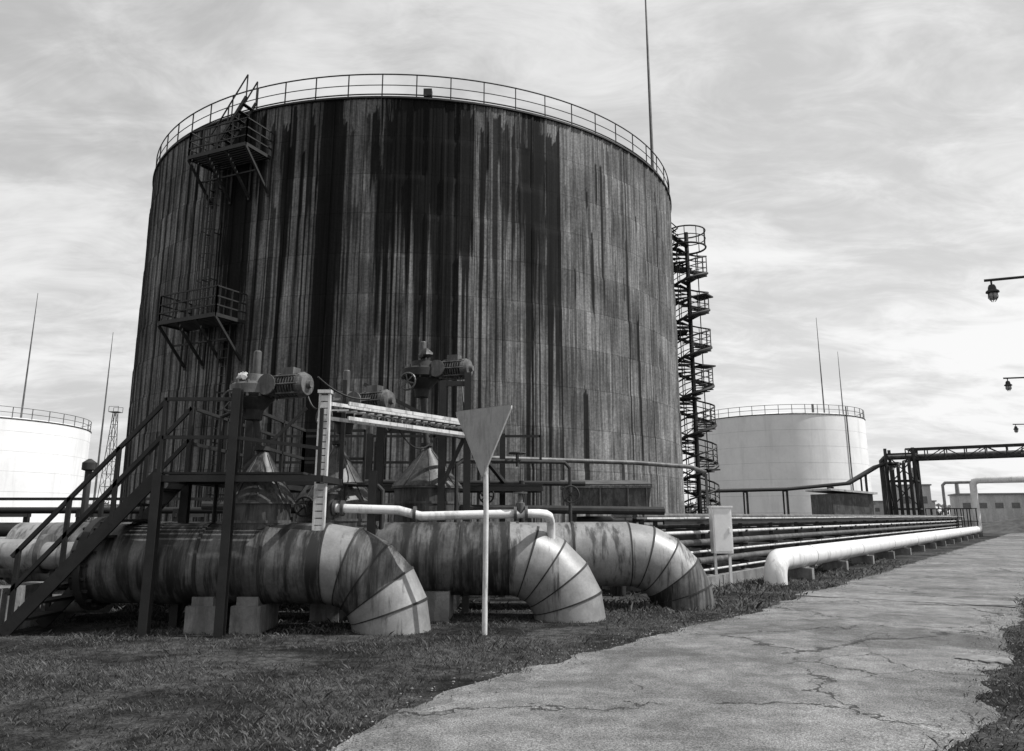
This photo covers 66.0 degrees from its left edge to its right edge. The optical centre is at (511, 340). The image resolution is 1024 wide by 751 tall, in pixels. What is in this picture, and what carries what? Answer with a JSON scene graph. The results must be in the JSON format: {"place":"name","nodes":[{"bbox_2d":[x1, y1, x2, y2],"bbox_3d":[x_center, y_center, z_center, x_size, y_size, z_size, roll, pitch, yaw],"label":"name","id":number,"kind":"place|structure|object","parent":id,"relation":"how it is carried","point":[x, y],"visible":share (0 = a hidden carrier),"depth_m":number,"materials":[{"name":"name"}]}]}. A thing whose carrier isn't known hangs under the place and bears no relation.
{"place":"outdoors","nodes":[
{"label":"outdoors","id":0,"kind":"place"},
{"bbox_2d":[93,406,122,519],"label":"lattice tower","id":1,"kind":"structure","parent":0,"point":[113,424],"depth_m":149.14,"materials":[{"name":"grey metal"}]},
{"bbox_2d":[0,520,1023,750],"bbox_3d":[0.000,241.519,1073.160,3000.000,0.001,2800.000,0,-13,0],"label":"ground","id":2,"kind":"structure","parent":0,"point":[253,658],"depth_m":8.37,"materials":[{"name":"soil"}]},
{"bbox_2d":[20,294,37,417],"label":"lightning mast","id":3,"kind":"object","parent":2,"relation":"on","point":[22,406],"visible":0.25,"depth_m":93.42,"materials":[{"name":"grey metal"}]},
{"bbox_2d":[0,405,91,521],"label":"white oil storage tank","id":4,"kind":"object","parent":2,"relation":"on","point":[40,458],"visible":0.77,"depth_m":81.82,"materials":[{"name":"metal"}]},
{"bbox_2d":[0,534,119,629],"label":"feed pipes","id":5,"kind":"object","parent":2,"relation":"on","point":[33,551],"visible":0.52,"depth_m":11.64,"materials":[{"name":"grey metal"}]},
{"bbox_2d":[80,459,96,521],"bbox_3d":[-8.600,3.758,15.760,0.270,2.740,0.270,0,-13,0],"label":"vent stack","id":6,"kind":"object","parent":2,"relation":"on","point":[89,466],"visible":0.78,"depth_m":15.89,"materials":[{"name":"metal"}]},
{"bbox_2d":[0,400,194,636],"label":"metal stairway","id":7,"kind":"object","parent":2,"relation":"on","point":[42,593],"visible":0.79,"depth_m":11.09,"materials":[{"name":"paint"}]},
{"bbox_2d":[90,336,112,520],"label":"lightning mast","id":8,"kind":"object","parent":2,"relation":"on","point":[96,479],"visible":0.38,"depth_m":99.69,"materials":[{"name":"grey metal"}]},
{"bbox_2d":[0,497,295,579],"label":"pipe trestle","id":9,"kind":"object","parent":2,"relation":"on","point":[25,513],"visible":0.17,"depth_m":16.75,"materials":[{"name":"paint"}]},
{"bbox_2d":[67,517,430,635],"bbox_3d":[-3.701,3.431,11.529,5.097,1.647,1.320,0,-13,0],"label":"insulated pipeline elbow","id":10,"kind":"object","parent":2,"relation":"on","point":[365,581],"visible":0.81,"depth_m":11.05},
{"bbox_2d":[31,521,605,622],"bbox_3d":[-2.986,3.758,12.788,9.027,1.598,1.182,0,-13,0],"label":"insulated pipeline elbow","id":11,"kind":"object","parent":2,"relation":"on","point":[541,573],"visible":0.45,"depth_m":12.31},
{"bbox_2d":[325,492,554,538],"bbox_3d":[-1.064,2.744,12.192,3.696,0.776,0.642,3,-13,-11],"label":"white bypass pipe","id":12,"kind":"object","parent":11,"relation":"on","point":[342,508],"visible":0.91,"depth_m":12.10,"materials":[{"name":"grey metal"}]},
{"bbox_2d":[136,372,542,637],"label":"valve service platform","id":13,"kind":"structure","parent":2,"relation":"on","point":[230,478],"depth_m":11.99,"materials":[{"name":"metal"}]},
{"bbox_2d":[221,350,313,529],"bbox_3d":[-3.712,1.679,12.074,1.393,3.090,1.020,0,-13,0],"label":"motorized gate valve","id":14,"kind":"object","parent":13,"relation":"attached to","point":[259,505],"visible":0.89,"depth_m":11.88,"materials":[{"name":"grey metal"}]},
{"bbox_2d":[295,370,395,526],"bbox_3d":[-2.774,1.991,13.286,1.671,3.010,1.320,0,-13,0],"label":"motorized gate valve","id":15,"kind":"object","parent":13,"relation":"attached to","point":[378,395],"visible":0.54,"depth_m":12.99,"materials":[{"name":"grey metal"}]},
{"bbox_2d":[238,376,464,530],"bbox_3d":[-2.176,1.640,12.819,4.131,2.836,1.458,10,-16,-37],"label":"cable tray","id":16,"kind":"object","parent":13,"relation":"attached to","point":[360,409],"visible":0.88,"depth_m":12.09,"materials":[{"name":"paint"}]},
{"bbox_2d":[3,521,715,610],"bbox_3d":[-2.659,4.115,14.348,12.682,1.583,1.152,0,-13,0],"label":"insulated pipeline elbow","id":17,"kind":"object","parent":2,"relation":"on","point":[661,567],"visible":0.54,"depth_m":13.90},
{"bbox_2d":[391,341,473,521],"bbox_3d":[-1.476,1.908,14.841,1.528,3.850,1.320,0,-13,0],"label":"motorized gate valve","id":18,"kind":"object","parent":17,"relation":"on","point":[415,483],"visible":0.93,"depth_m":14.56,"materials":[{"name":"grey metal"}]},
{"bbox_2d":[119,73,685,530],"bbox_3d":[-5.420,1.654,45.056,30.300,19.829,30.437,0,-13,0],"label":"rusty oil storage tank","id":19,"kind":"object","parent":2,"relation":"on","point":[521,259],"visible":0.8,"depth_m":32.56,"materials":[{"name":"metal"}]},
{"bbox_2d":[645,0,653,167],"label":"lightning mast","id":20,"kind":"object","parent":19,"relation":"attached to","point":[650,112],"visible":0.13,"depth_m":57.21,"materials":[{"name":"grey metal"}]},
{"bbox_2d":[201,409,664,600],"bbox_3d":[-1.500,3.097,14.165,9.006,3.335,3.899,0,-13,0],"label":"auxiliary pipework","id":21,"kind":"object","parent":2,"relation":"on","point":[214,506],"visible":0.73,"depth_m":15.20,"materials":[{"name":"metal"}]},
{"bbox_2d":[456,405,511,634],"bbox_3d":[-0.385,2.584,11.201,1.126,3.244,0.134,-11,-17,41],"label":"yield sign","id":22,"kind":"object","parent":2,"relation":"on","point":[482,428],"visible":0.89,"depth_m":11.31,"materials":[{"name":"metal"}]},
{"bbox_2d":[87,502,950,520],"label":"distant tree line","id":23,"kind":"object","parent":2,"relation":"on","point":[694,509],"visible":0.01,"depth_m":269.35,"materials":[{"name":"black plant"}]},
{"bbox_2d":[492,456,712,573],"bbox_3d":[2.672,4.358,18.889,7.422,2.934,1.037,9,-16,-36],"label":"overhead thin pipe","id":24,"kind":"object","parent":2,"relation":"on","point":[632,462],"visible":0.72,"depth_m":19.07,"materials":[{"name":"grey metal"}]},
{"bbox_2d":[559,480,652,593],"bbox_3d":[2.075,4.301,17.459,1.950,2.423,1.443,0,-13,0],"label":"steel drip tray","id":25,"kind":"object","parent":2,"relation":"on","point":[635,493],"visible":0.34,"depth_m":17.01,"materials":[{"name":"metal"}]},
{"bbox_2d":[671,222,720,528],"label":"spiral staircase","id":26,"kind":"structure","parent":2,"relation":"on","point":[702,349],"depth_m":45.48,"materials":[{"name":"metal"}]},
{"bbox_2d":[707,506,733,584],"bbox_3d":[4.996,4.898,18.751,0.523,1.860,0.385,0,-13,0],"label":"equipment cabinet","id":27,"kind":"object","parent":2,"relation":"on","point":[721,530],"visible":0.92,"depth_m":18.67,"materials":[{"name":"metal"}]},
{"bbox_2d":[577,513,964,595],"bbox_3d":[19.896,10.313,42.490,2.990,1.709,64.309,-9,-15,34],"label":"pipe rack","id":28,"kind":"object","parent":2,"relation":"on","point":[792,530],"visible":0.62,"depth_m":23.99,"materials":[{"name":"metal"}]},
{"bbox_2d":[692,404,871,526],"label":"white oil storage tank","id":29,"kind":"object","parent":2,"relation":"on","point":[771,450],"visible":0.75,"depth_m":97.27,"materials":[{"name":"metal"}]},
{"bbox_2d":[816,319,824,412],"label":"lightning mast","id":30,"kind":"object","parent":2,"relation":"on","point":[820,372],"visible":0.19,"depth_m":109.52,"materials":[{"name":"grey metal"}]},
{"bbox_2d":[837,352,843,413],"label":"lightning mast","id":31,"kind":"object","parent":2,"relation":"on","point":[840,388],"visible":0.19,"depth_m":123.18,"materials":[{"name":"grey metal"}]},
{"bbox_2d":[805,488,877,536],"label":"equipment booth","id":32,"kind":"object","parent":2,"relation":"on","point":[832,501],"visible":0.57,"depth_m":57.54,"materials":[{"name":"grey metal"}]},
{"bbox_2d":[764,476,1023,584],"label":"white pipeline","id":33,"kind":"object","parent":2,"relation":"on","point":[782,565],"visible":0.96,"depth_m":27.00,"materials":[{"name":"metal"}]},
{"bbox_2d":[873,502,936,520],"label":"walls","id":34,"kind":"structure","parent":2,"relation":"on","point":[879,505],"depth_m":249.86,"materials":[{"name":"paint"}]},
{"bbox_2d":[795,591,1017,665],"bbox_3d":[5.924,4.505,12.826,3.885,0.050,7.823,-8,-15,32],"label":"concrete slab strip","id":35,"kind":"object","parent":2,"relation":"on","point":[983,658],"visible":0.78,"depth_m":15.06,"materials":[{"name":"grey concrete"}]},
{"bbox_2d":[890,468,959,514],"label":"distant chimneys","id":36,"kind":"object","parent":2,"relation":"on","point":[957,490],"visible":0.06,"depth_m":264.69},
{"bbox_2d":[925,508,982,532],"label":"railing","id":37,"kind":"object","parent":2,"relation":"on","point":[964,521],"visible":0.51,"depth_m":63.82,"materials":[{"name":"metal"}]},
{"bbox_2d":[959,515,1023,533],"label":"soil bank","id":38,"kind":"structure","parent":2,"relation":"on","point":[1011,526],"depth_m":79.62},
{"bbox_2d":[984,276,1023,301],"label":"street lamp","id":39,"kind":"object","parent":2,"relation":"on","point":[992,291],"visible":1,"depth_m":15.82,"materials":[{"name":"metal"}]},
{"bbox_2d":[1003,377,1023,390],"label":"street lamp","id":40,"kind":"object","parent":2,"relation":"on","point":[1008,385],"visible":1,"depth_m":27.17,"materials":[{"name":"metal"}]},
{"bbox_2d":[1013,424,1023,432],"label":"street lamp","id":41,"kind":"object","parent":2,"relation":"on","point":[1015,429],"visible":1,"depth_m":40.88,"materials":[{"name":"metal"}]},
{"bbox_2d":[0,0,1023,514],"label":"sky","id":42,"kind":"structure","parent":0,"point":[853,167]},
{"bbox_2d":[230,533,1023,750],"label":"road","id":43,"kind":"structure","parent":0,"point":[659,706],"depth_m":7.55,"materials":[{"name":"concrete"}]},
{"bbox_2d":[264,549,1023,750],"bbox_3d":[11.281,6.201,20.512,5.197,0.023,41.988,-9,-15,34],"label":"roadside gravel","id":44,"kind":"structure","parent":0,"point":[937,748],"depth_m":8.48,"materials":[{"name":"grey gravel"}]},
{"bbox_2d":[693,443,1023,526],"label":"overhead pipe bridge","id":45,"kind":"structure","parent":0,"point":[886,465],"depth_m":68.22,"materials":[{"name":"paint"}]},
{"bbox_2d":[896,485,932,520],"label":"walls","id":46,"kind":"structure","parent":0,"point":[926,490],"depth_m":234.23,"materials":[{"name":"paint"}]},
{"bbox_2d":[896,484,931,485],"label":"roof","id":47,"kind":"structure","parent":46,"relation":"on","point":[914,484],"depth_m":235.09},
{"bbox_2d":[903,496,927,503],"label":"windows","id":48,"kind":"structure","parent":46,"relation":"attached to","point":[925,501],"depth_m":233.90,"materials":[{"name":"black glass"}]},
{"bbox_2d":[949,494,1023,521],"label":"walls","id":49,"kind":"structure","parent":0,"point":[991,512],"depth_m":219.74,"materials":[{"name":"paint"}]},
{"bbox_2d":[948,493,1023,495],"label":"roof","id":50,"kind":"structure","parent":49,"relation":"on","point":[981,493],"depth_m":220.89,"materials":[{"name":"grey"}]},
{"bbox_2d":[963,503,1020,507],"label":"windows","id":51,"kind":"structure","parent":49,"relation":"attached to","point":[997,505],"depth_m":219.63,"materials":[{"name":"black glass"}]}
]}

